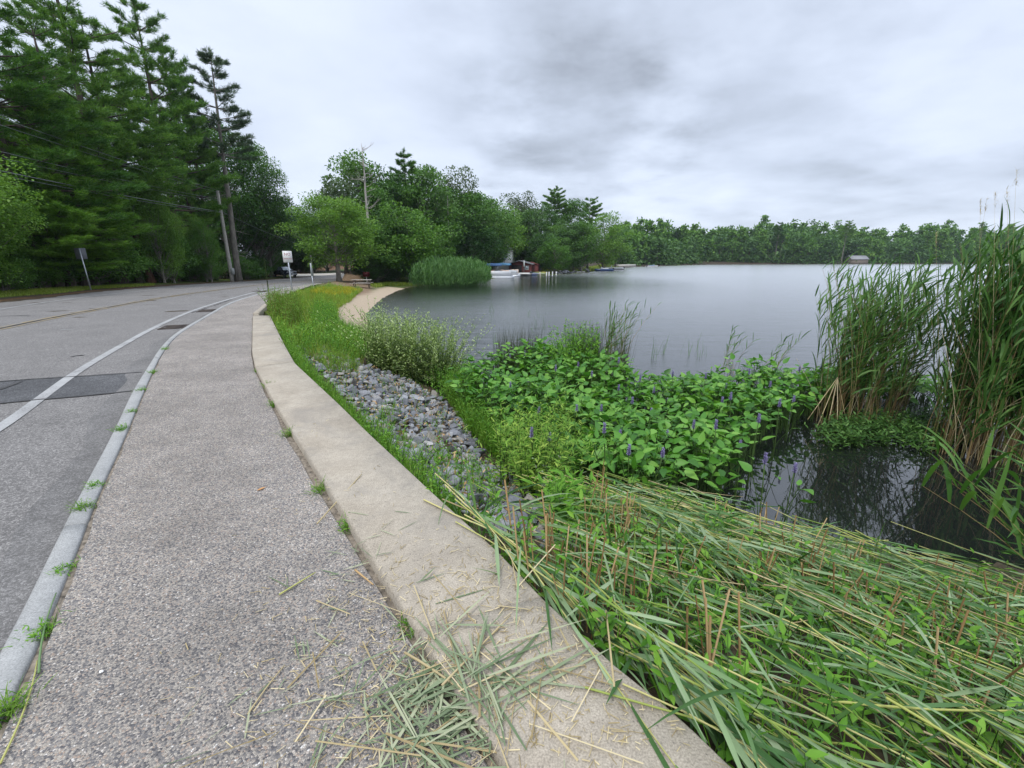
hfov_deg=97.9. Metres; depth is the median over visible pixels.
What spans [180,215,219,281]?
sapling
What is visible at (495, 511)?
riprap stone
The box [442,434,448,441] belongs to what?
riprap stone
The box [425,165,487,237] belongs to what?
birch tree
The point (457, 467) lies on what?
stone weeds
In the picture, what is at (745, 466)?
pickerelweed
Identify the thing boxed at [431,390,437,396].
riprap stone
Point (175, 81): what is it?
pine tree
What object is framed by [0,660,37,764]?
reed straw
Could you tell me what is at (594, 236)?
oak tree
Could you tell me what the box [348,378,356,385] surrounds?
riprap stone
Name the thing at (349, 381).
riprap stone
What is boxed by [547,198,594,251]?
oak tree
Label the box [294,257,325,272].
bush
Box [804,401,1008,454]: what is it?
smartweed
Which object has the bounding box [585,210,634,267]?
maple tree
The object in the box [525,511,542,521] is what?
riprap stone
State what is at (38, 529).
gutter
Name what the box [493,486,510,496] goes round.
riprap stone
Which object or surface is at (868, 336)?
reed clump
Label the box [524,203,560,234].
oak tree
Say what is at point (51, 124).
pine tree
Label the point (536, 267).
red shed
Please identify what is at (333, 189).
birch tree
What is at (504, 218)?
oak tree
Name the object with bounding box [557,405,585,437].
pickerelweed
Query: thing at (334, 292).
yellow flowers
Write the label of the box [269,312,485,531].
wall weeds
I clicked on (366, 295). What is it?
ground
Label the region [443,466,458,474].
riprap stone
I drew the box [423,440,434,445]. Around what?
riprap stone
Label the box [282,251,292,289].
road sign
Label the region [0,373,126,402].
road patch
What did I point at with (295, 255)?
oak tree
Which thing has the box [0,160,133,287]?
pine tree
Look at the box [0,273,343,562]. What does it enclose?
road
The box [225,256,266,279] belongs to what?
bush
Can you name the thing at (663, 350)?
water grass
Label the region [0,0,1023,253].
sky
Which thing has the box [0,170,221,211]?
overhead wire
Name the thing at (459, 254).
bush
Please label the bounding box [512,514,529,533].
riprap stone
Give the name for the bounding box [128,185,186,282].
sapling
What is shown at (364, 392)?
riprap stone
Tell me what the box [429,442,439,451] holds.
riprap stone
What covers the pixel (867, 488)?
lake
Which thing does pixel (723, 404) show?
pickerelweed
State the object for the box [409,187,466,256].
oak tree
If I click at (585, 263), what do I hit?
oak tree
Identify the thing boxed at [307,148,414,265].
oak tree
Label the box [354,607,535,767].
reed clippings
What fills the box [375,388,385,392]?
riprap stone
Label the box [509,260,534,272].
red boathouse
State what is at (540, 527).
riprap stone
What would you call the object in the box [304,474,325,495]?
weed tuft
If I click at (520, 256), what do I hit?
oak tree
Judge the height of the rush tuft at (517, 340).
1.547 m
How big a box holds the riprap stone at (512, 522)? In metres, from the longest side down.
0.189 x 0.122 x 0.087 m
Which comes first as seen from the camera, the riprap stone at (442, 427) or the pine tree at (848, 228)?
the riprap stone at (442, 427)
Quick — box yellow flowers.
[309,286,359,294]
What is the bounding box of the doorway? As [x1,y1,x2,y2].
[512,265,521,272]
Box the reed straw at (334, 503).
[316,474,361,523]
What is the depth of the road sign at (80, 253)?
26.25 m
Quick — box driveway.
[291,273,341,275]
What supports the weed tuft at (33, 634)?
on the verge joint at (31, 668)
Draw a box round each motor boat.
[595,267,613,270]
[605,266,624,269]
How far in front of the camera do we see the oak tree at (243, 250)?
68.35 m
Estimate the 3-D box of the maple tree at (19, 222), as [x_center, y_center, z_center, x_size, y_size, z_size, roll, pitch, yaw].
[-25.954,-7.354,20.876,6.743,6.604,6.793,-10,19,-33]
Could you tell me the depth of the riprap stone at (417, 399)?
9.13 m
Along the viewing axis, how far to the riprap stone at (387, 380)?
9.82 m
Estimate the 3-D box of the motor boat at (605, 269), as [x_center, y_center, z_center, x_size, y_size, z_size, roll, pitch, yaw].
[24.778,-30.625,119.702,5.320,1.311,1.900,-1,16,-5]
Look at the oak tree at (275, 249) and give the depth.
73.20 m
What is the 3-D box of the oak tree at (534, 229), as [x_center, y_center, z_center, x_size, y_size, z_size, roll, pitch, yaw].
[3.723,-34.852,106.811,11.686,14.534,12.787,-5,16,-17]
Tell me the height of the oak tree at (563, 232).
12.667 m
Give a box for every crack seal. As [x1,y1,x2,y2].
[0,282,287,328]
[0,381,21,388]
[2,390,131,402]
[5,372,135,380]
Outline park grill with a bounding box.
[363,272,369,281]
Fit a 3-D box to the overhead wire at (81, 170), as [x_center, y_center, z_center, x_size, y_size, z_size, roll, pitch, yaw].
[-26.262,-12.898,24.992,0.024,1.351,52.472,-4,16,-13]
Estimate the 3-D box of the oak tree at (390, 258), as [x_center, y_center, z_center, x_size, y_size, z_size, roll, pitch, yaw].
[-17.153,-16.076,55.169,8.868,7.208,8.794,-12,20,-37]
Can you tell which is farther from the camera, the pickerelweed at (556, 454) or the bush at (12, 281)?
the bush at (12, 281)
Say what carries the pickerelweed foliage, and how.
on the lake
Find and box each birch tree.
[309,172,379,273]
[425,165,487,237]
[499,190,546,242]
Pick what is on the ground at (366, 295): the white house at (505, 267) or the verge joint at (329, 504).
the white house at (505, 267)
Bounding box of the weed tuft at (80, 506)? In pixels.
[66,497,98,512]
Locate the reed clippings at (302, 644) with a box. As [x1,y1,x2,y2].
[155,511,443,767]
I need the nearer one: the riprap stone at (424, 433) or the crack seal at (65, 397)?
the crack seal at (65, 397)
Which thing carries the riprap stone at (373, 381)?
on the ground at (366, 295)
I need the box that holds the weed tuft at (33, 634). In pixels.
[1,605,75,648]
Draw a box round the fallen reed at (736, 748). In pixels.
[423,467,1023,767]
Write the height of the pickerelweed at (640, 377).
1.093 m
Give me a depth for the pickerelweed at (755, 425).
6.43 m
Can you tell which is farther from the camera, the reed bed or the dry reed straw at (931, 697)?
the reed bed
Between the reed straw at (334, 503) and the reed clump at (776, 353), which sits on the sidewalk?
the reed straw at (334, 503)
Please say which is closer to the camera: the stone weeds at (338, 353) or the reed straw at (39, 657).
the reed straw at (39, 657)
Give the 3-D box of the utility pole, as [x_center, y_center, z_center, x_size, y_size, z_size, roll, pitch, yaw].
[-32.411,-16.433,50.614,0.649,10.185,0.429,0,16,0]
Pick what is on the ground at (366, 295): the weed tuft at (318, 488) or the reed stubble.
the reed stubble
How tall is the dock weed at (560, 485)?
1.016 m
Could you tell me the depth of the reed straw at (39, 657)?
1.92 m
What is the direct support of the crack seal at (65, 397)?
on the road
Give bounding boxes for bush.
[0,225,98,287]
[0,256,41,291]
[3,251,66,288]
[7,230,127,285]
[40,236,158,283]
[104,235,168,282]
[106,232,201,281]
[113,270,150,282]
[151,254,183,281]
[162,250,197,280]
[177,251,208,281]
[178,251,226,278]
[199,245,258,278]
[202,267,220,281]
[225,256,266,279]
[243,254,275,278]
[259,255,281,275]
[286,262,297,270]
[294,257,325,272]
[309,296,494,385]
[348,250,387,281]
[383,252,410,282]
[453,234,491,258]
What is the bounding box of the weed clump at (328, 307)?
[305,296,343,324]
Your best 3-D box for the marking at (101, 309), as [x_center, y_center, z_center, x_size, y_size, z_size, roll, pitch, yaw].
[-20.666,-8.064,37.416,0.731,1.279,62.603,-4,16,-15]
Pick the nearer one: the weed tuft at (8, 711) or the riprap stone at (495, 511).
the weed tuft at (8, 711)
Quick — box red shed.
[530,262,540,271]
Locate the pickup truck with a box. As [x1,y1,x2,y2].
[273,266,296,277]
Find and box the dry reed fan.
[807,377,845,425]
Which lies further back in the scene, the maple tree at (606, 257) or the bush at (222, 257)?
the maple tree at (606, 257)
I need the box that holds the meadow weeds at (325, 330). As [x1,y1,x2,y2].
[284,314,370,359]
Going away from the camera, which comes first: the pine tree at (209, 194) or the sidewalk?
the sidewalk
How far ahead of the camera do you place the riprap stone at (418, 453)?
4.70 m
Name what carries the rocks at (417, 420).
on the ground at (366, 295)
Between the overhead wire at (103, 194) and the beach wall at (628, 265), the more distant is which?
the beach wall at (628, 265)
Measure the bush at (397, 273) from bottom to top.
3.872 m
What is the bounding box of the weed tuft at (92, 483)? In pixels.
[82,479,109,491]
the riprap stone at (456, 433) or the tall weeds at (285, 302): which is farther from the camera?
the tall weeds at (285, 302)
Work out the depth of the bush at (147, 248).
38.12 m
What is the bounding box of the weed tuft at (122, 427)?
[106,422,128,431]
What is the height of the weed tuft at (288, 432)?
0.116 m
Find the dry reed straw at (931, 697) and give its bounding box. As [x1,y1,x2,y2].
[442,474,1023,767]
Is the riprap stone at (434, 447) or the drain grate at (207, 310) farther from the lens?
the drain grate at (207, 310)
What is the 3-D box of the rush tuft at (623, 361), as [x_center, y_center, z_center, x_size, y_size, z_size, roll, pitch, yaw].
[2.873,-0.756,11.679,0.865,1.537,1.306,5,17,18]
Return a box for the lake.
[366,264,1023,569]
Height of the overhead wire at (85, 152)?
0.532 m
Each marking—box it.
[0,280,309,327]
[0,280,311,329]
[0,281,263,309]
[0,287,273,430]
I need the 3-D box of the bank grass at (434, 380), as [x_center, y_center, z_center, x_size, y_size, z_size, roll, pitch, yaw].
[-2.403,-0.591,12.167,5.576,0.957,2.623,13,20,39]
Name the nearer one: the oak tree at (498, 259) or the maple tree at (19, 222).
the maple tree at (19, 222)
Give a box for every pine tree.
[0,0,147,284]
[0,0,188,283]
[0,5,151,287]
[0,73,150,286]
[0,74,160,285]
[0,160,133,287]
[49,3,196,282]
[67,93,156,282]
[88,0,240,280]
[140,39,240,280]
[165,45,260,281]
[168,61,236,279]
[386,148,439,250]
[540,185,573,225]
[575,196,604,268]
[670,227,684,241]
[771,222,786,260]
[839,220,854,260]
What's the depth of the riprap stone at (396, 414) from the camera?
6.94 m
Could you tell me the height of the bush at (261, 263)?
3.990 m
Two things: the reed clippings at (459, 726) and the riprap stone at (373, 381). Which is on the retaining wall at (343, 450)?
the reed clippings at (459, 726)
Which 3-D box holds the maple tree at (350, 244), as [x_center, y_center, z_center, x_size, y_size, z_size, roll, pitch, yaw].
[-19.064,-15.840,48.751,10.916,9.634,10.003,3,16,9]
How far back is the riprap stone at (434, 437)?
6.41 m
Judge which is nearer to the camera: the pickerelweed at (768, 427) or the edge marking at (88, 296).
the pickerelweed at (768, 427)
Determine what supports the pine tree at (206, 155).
on the ground at (366, 295)
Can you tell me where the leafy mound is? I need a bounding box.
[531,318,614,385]
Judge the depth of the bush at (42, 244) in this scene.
26.80 m
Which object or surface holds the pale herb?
on the ground at (366, 295)
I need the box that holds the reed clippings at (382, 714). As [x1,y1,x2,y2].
[282,569,564,767]
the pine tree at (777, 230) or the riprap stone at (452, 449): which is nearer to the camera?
the riprap stone at (452, 449)
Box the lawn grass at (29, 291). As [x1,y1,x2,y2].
[0,283,154,296]
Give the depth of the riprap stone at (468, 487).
4.24 m
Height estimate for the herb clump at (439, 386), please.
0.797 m
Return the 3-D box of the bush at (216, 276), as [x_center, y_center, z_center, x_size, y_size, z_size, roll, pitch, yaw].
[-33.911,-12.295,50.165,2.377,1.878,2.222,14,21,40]
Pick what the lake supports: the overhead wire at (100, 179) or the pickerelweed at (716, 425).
the pickerelweed at (716, 425)
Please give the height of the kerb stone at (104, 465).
0.300 m
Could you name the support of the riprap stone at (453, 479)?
on the ground at (366, 295)
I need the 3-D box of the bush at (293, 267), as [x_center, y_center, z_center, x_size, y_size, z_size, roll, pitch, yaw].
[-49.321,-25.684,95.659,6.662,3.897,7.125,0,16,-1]
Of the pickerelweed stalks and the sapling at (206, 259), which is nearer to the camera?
the pickerelweed stalks
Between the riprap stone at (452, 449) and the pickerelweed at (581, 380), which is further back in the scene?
the pickerelweed at (581, 380)
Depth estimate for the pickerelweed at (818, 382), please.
9.46 m
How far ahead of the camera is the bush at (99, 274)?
30.71 m
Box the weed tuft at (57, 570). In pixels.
[44,556,81,576]
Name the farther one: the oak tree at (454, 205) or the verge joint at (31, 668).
the oak tree at (454, 205)
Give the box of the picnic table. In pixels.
[350,279,372,286]
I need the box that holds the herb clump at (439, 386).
[423,351,478,400]
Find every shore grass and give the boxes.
[371,281,412,287]
[525,264,617,272]
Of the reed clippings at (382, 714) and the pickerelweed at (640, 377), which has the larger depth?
the pickerelweed at (640, 377)
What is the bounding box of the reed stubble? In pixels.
[504,460,1023,739]
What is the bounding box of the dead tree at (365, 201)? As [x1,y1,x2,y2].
[351,142,380,281]
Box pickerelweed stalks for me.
[452,341,827,520]
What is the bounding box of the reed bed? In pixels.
[408,255,492,287]
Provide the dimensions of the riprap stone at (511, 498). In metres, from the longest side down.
0.212 x 0.188 x 0.112 m
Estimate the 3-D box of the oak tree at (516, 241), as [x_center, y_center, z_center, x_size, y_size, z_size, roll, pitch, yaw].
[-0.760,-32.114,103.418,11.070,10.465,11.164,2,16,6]
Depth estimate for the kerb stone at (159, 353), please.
8.10 m
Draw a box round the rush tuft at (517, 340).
[485,320,544,379]
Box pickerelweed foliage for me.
[790,363,945,413]
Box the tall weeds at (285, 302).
[255,284,304,329]
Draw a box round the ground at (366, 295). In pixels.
[0,253,1023,767]
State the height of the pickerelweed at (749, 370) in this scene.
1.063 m
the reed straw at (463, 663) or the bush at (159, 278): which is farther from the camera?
the bush at (159, 278)
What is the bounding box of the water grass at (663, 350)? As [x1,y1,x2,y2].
[472,303,706,359]
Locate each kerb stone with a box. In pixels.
[0,524,86,723]
[63,426,129,527]
[117,386,145,426]
[136,357,159,386]
[154,341,170,357]
[167,327,187,341]
[186,317,204,327]
[253,300,273,314]
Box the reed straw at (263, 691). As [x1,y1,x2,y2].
[247,665,284,714]
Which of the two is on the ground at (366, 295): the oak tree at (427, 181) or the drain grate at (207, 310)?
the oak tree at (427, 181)
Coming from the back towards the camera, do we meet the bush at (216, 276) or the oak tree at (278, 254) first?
the oak tree at (278, 254)
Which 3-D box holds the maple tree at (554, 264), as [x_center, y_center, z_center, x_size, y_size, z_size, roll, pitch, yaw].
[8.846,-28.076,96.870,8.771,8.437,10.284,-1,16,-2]
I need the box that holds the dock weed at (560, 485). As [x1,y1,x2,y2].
[520,458,608,534]
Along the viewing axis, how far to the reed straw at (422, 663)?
1.77 m
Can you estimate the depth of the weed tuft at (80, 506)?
2.96 m
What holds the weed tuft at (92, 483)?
on the kerb stone at (104, 465)
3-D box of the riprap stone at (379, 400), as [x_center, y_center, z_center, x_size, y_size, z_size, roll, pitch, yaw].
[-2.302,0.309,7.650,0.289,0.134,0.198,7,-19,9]
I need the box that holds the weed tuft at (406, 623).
[390,611,414,640]
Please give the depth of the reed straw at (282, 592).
2.26 m
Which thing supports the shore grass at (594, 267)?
on the ground at (366, 295)
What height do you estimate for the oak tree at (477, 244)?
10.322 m
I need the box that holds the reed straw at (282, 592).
[279,572,315,594]
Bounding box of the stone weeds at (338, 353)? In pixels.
[294,334,364,372]
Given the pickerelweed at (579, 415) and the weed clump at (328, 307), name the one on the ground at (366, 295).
the weed clump at (328, 307)
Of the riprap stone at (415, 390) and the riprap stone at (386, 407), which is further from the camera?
the riprap stone at (415, 390)
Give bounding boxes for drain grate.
[157,324,189,329]
[197,309,215,311]
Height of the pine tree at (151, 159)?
20.637 m
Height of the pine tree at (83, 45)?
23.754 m
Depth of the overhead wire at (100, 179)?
27.71 m
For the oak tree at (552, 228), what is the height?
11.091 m
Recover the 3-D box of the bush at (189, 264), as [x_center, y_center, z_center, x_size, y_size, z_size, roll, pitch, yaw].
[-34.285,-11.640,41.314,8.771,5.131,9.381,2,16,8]
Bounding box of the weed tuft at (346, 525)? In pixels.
[337,511,360,534]
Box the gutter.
[0,312,210,652]
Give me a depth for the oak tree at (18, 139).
29.53 m
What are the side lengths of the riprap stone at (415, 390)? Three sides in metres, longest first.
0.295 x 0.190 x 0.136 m
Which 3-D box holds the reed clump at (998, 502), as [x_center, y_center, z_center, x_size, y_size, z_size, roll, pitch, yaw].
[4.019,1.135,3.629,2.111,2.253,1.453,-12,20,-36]
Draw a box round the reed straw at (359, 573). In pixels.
[354,569,373,584]
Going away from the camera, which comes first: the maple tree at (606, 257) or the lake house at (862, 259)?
the maple tree at (606, 257)
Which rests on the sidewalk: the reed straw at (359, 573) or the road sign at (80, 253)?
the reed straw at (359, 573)
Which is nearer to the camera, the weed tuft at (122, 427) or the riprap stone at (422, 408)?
the weed tuft at (122, 427)
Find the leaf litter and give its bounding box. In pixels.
[310,349,575,537]
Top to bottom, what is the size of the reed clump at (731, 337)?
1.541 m
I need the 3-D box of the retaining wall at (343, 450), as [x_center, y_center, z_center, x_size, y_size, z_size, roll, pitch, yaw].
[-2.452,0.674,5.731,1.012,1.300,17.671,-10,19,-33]
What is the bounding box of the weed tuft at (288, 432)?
[275,425,294,437]
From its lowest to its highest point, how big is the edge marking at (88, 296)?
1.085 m
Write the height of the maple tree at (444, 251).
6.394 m
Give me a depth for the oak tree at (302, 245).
95.90 m
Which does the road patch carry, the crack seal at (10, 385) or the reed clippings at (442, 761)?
the crack seal at (10, 385)
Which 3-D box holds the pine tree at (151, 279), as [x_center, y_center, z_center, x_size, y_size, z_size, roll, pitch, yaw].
[-33.840,-15.949,37.873,7.004,15.095,8.280,-2,16,-6]
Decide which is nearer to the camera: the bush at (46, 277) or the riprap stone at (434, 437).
the riprap stone at (434, 437)
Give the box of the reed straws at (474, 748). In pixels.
[180,544,642,767]
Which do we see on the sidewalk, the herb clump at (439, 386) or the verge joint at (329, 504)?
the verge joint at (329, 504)
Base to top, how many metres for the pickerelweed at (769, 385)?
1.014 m
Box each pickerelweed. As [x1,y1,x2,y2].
[445,336,833,495]
[548,432,571,461]
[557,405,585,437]
[576,371,602,396]
[584,404,616,434]
[585,422,614,479]
[602,385,627,401]
[620,444,638,491]
[632,374,646,409]
[644,447,679,514]
[670,370,684,407]
[680,419,698,467]
[701,397,731,414]
[702,419,719,481]
[715,392,743,455]
[719,440,753,502]
[728,452,780,529]
[735,368,757,416]
[736,414,760,487]
[755,398,799,462]
[759,381,771,415]
[781,463,815,537]
[783,395,803,441]
[807,364,830,410]
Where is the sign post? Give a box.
[310,263,313,286]
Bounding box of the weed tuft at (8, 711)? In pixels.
[0,670,57,729]
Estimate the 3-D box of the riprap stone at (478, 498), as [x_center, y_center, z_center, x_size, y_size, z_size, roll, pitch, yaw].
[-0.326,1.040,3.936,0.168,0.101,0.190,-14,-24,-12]
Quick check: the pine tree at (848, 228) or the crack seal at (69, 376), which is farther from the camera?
the pine tree at (848, 228)
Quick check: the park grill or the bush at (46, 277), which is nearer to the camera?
the bush at (46, 277)
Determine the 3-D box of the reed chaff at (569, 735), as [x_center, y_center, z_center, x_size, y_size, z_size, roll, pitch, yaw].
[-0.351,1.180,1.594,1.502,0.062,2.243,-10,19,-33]
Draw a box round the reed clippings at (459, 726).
[365,592,615,767]
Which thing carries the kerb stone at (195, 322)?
on the ground at (366, 295)
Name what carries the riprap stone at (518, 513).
on the ground at (366, 295)
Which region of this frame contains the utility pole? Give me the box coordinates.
[216,191,234,281]
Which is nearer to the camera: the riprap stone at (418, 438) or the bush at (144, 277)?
the riprap stone at (418, 438)
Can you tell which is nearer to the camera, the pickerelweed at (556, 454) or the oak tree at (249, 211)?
the pickerelweed at (556, 454)
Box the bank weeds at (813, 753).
[470,469,1023,767]
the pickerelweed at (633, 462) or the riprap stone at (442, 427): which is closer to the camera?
the pickerelweed at (633, 462)
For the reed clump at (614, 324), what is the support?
in the lake
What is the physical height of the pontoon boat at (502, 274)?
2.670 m
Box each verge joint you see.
[0,354,162,739]
[251,283,497,766]
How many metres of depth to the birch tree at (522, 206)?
107.91 m
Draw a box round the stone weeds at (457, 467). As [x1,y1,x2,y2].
[365,395,503,508]
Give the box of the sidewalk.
[0,282,487,767]
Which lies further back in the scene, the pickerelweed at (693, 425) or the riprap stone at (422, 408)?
the riprap stone at (422, 408)
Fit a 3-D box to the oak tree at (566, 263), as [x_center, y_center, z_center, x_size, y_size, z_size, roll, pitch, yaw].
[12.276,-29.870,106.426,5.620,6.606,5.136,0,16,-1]
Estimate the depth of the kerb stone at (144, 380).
6.42 m
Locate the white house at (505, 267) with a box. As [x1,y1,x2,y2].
[493,242,514,269]
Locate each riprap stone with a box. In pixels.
[343,378,352,385]
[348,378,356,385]
[350,386,359,394]
[359,390,369,395]
[364,415,376,424]
[369,380,377,385]
[372,398,386,403]
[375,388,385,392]
[378,405,395,410]
[379,377,390,383]
[385,415,397,422]
[390,411,403,418]
[401,397,408,406]
[409,388,418,393]
[409,448,422,463]
[411,397,423,401]
[411,436,424,444]
[416,406,425,412]
[420,431,434,436]
[422,396,430,403]
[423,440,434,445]
[426,430,439,441]
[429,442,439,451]
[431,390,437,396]
[437,425,449,429]
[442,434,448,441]
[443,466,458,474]
[445,475,460,487]
[448,445,458,452]
[449,429,460,436]
[461,485,470,493]
[464,442,476,447]
[464,453,476,460]
[466,436,476,443]
[466,448,485,453]
[467,494,483,505]
[486,515,502,533]
[488,504,499,513]
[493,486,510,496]
[502,495,522,510]
[502,520,513,526]
[505,511,520,520]
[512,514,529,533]
[523,493,534,505]
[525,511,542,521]
[536,523,544,531]
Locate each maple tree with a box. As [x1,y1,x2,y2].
[0,151,50,282]
[0,175,50,284]
[273,190,392,281]
[371,200,452,281]
[417,236,455,260]
[479,203,528,259]
[533,235,572,273]
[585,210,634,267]
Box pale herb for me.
[526,453,605,500]
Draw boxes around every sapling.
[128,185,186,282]
[140,192,187,282]
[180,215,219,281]
[189,219,221,281]
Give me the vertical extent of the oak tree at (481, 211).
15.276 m
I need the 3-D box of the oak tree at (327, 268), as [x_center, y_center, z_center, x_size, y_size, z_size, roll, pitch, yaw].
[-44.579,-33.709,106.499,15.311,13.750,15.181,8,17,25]
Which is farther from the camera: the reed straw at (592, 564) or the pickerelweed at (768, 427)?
the pickerelweed at (768, 427)
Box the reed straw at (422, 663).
[404,651,453,684]
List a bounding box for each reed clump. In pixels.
[600,299,659,371]
[721,325,758,373]
[766,330,810,370]
[796,249,1023,429]
[909,169,1023,471]
[916,417,1023,558]
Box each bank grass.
[371,355,465,409]
[434,358,517,459]
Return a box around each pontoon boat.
[488,263,514,277]
[492,263,520,276]
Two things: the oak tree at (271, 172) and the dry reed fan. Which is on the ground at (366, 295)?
the oak tree at (271, 172)
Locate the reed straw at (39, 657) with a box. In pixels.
[37,592,56,673]
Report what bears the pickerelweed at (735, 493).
on the lake
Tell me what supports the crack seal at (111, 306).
on the road
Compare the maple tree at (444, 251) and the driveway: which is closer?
the maple tree at (444, 251)
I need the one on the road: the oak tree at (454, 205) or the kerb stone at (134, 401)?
the kerb stone at (134, 401)
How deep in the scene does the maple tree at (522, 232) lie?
97.18 m
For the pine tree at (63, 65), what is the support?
on the ground at (366, 295)
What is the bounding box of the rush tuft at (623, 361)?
[607,329,636,381]
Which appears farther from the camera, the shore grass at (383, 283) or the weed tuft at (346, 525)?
the shore grass at (383, 283)
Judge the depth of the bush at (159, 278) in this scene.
41.55 m
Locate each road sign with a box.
[74,248,91,289]
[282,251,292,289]
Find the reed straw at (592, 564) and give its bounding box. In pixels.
[532,530,632,588]
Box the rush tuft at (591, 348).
[560,317,611,377]
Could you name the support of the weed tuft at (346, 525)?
on the verge joint at (329, 504)
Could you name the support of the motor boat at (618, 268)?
on the lake
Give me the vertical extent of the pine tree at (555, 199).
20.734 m
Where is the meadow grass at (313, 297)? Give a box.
[264,284,365,347]
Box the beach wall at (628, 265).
[617,264,635,266]
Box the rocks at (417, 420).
[300,341,577,535]
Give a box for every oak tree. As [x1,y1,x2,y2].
[0,116,106,193]
[47,140,176,250]
[161,194,201,255]
[170,113,279,266]
[198,135,295,277]
[207,209,263,269]
[243,188,307,276]
[252,225,303,265]
[273,203,307,268]
[291,211,321,271]
[294,214,331,272]
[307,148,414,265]
[308,213,341,270]
[343,224,410,282]
[345,186,404,266]
[353,161,422,240]
[363,210,415,278]
[386,164,466,262]
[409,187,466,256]
[442,186,508,261]
[452,216,503,261]
[458,191,524,266]
[484,227,509,269]
[502,223,530,258]
[514,223,527,260]
[515,207,550,261]
[523,231,558,271]
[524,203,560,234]
[540,224,571,265]
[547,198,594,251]
[548,219,588,269]
[556,245,571,270]
[566,233,589,270]
[570,220,607,270]
[607,227,633,266]
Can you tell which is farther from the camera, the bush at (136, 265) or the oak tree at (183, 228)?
the oak tree at (183, 228)
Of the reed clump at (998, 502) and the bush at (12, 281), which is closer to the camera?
the reed clump at (998, 502)
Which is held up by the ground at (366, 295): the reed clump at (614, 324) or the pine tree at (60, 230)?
the pine tree at (60, 230)
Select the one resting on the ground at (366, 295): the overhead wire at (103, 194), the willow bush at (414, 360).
the willow bush at (414, 360)
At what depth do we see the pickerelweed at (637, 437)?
7.96 m
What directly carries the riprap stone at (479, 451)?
on the ground at (366, 295)
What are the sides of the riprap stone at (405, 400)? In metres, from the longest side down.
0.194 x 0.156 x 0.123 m
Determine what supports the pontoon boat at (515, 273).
on the lake
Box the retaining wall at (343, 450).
[252,315,730,767]
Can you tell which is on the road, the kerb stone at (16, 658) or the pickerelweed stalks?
the kerb stone at (16, 658)
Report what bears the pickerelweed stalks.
on the lake
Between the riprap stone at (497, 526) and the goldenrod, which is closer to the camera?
the riprap stone at (497, 526)
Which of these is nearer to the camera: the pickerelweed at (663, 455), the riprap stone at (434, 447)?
the pickerelweed at (663, 455)
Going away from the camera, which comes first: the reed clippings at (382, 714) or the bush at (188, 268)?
the reed clippings at (382, 714)
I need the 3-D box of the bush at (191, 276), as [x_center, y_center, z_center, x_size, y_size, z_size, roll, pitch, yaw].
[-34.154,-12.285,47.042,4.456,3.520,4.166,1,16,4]
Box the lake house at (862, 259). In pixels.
[844,255,868,263]
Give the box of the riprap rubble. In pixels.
[295,343,574,547]
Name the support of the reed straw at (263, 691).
on the sidewalk
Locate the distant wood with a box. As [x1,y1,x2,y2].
[598,215,1023,265]
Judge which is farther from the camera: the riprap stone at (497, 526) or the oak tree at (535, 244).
the oak tree at (535, 244)
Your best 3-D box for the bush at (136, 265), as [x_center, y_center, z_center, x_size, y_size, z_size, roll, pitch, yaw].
[-31.742,-9.370,32.528,9.051,4.950,8.463,-1,16,-2]
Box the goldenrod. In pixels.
[452,382,633,497]
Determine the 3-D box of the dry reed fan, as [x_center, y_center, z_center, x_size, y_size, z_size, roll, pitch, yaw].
[6.093,0.360,8.728,0.742,0.929,0.365,0,16,0]
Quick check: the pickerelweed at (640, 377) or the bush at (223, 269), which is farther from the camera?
the bush at (223, 269)
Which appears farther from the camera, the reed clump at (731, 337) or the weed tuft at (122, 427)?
the reed clump at (731, 337)
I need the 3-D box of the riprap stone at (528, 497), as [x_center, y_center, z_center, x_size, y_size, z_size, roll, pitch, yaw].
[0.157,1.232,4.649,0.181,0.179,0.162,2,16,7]
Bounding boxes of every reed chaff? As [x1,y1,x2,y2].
[154,419,482,767]
[179,511,727,767]
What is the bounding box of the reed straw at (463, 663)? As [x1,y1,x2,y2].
[441,615,510,686]
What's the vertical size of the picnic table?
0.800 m
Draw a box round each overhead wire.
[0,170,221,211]
[1,118,218,190]
[1,125,214,191]
[1,175,220,212]
[3,152,215,198]
[3,158,218,200]
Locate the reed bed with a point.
(450, 271)
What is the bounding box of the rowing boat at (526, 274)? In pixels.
[520,271,531,275]
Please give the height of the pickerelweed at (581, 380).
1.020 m
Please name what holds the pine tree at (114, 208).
on the ground at (366, 295)
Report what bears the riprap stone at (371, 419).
on the ground at (366, 295)
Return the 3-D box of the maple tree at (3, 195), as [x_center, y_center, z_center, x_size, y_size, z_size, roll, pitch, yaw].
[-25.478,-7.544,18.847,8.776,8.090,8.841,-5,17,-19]
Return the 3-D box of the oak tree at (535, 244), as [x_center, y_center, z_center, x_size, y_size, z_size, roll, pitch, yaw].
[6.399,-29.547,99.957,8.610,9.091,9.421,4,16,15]

